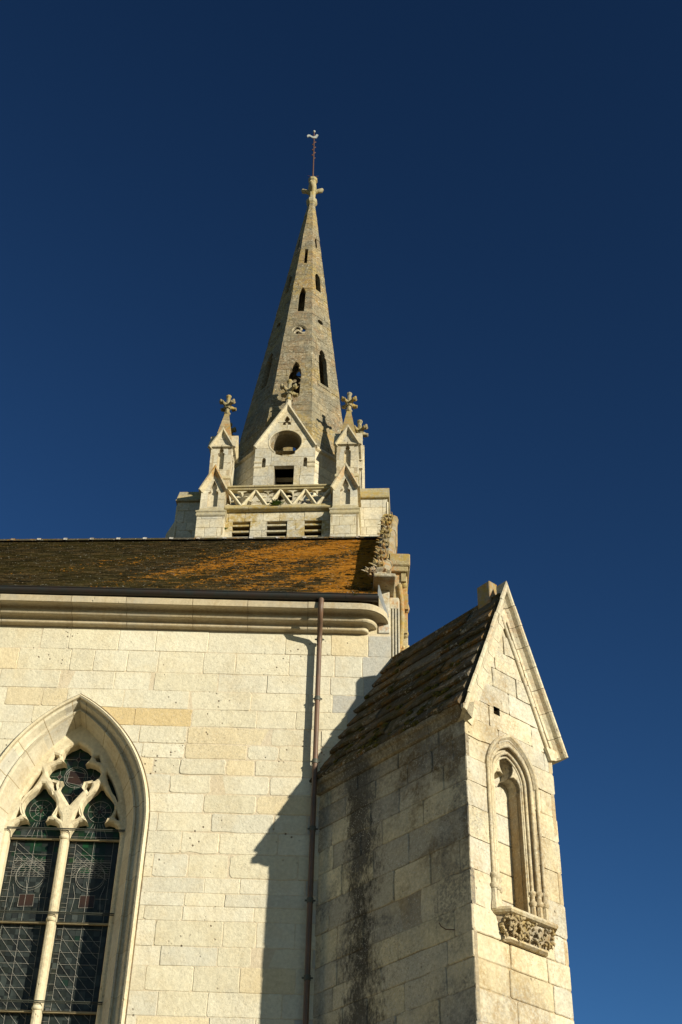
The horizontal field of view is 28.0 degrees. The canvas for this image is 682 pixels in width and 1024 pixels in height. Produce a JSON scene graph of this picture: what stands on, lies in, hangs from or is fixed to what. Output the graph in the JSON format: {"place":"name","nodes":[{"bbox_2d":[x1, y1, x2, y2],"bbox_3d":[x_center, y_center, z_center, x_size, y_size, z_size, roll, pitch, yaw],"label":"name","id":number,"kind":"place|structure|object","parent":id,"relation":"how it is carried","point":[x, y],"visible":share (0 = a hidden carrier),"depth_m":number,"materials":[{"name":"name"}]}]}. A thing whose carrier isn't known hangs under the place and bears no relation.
{"place":"outdoors","nodes":[
{"label":"outdoors","id":0,"kind":"place"},
{"bbox_2d":[165,176,389,537],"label":"bell tower","id":1,"kind":"structure","parent":0,"point":[314,481],"depth_m":41.15,"materials":[{"name":"stone"}]},
{"bbox_2d":[267,499,284,505],"bbox_3d":[-1.859,-0.268,38.704,0.479,0.218,0.278,-10,-40,13],"label":"fern tuft","id":2,"kind":"object","parent":1,"relation":"attached to","point":[275,503],"visible":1,"depth_m":38.68,"materials":[{"name":"green plant"}]},
{"bbox_2d":[307,130,317,176],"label":"weathervane","id":3,"kind":"object","parent":1,"relation":"on","point":[314,137],"visible":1,"depth_m":53.77,"materials":[{"name":"metal"}]},
{"bbox_2d":[0,0,681,1023],"label":"sky","id":4,"kind":"structure","parent":0,"point":[499,207],"materials":[{"name":"blue"}]},
{"label":"ground","id":5,"kind":"structure","parent":0,"visible":0},
{"bbox_2d":[0,512,409,1023],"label":"church nave","id":6,"kind":"structure","parent":5,"relation":"on","point":[156,755],"depth_m":13.57,"materials":[{"name":"stone"}]},
{"bbox_2d":[0,585,377,601],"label":"roof gutter","id":7,"kind":"object","parent":6,"relation":"attached to","point":[185,593],"visible":1,"depth_m":14.33,"materials":[{"name":"metal"}]},
{"bbox_2d":[302,597,323,1023],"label":"downpipe","id":8,"kind":"object","parent":6,"relation":"attached to","point":[312,829],"visible":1,"depth_m":12.96,"materials":[{"name":"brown metal"}]},
{"bbox_2d":[309,581,573,1023],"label":"diagonal buttress","id":9,"kind":"structure","parent":5,"relation":"on","point":[439,897],"depth_m":11.96,"materials":[{"name":"stone"}]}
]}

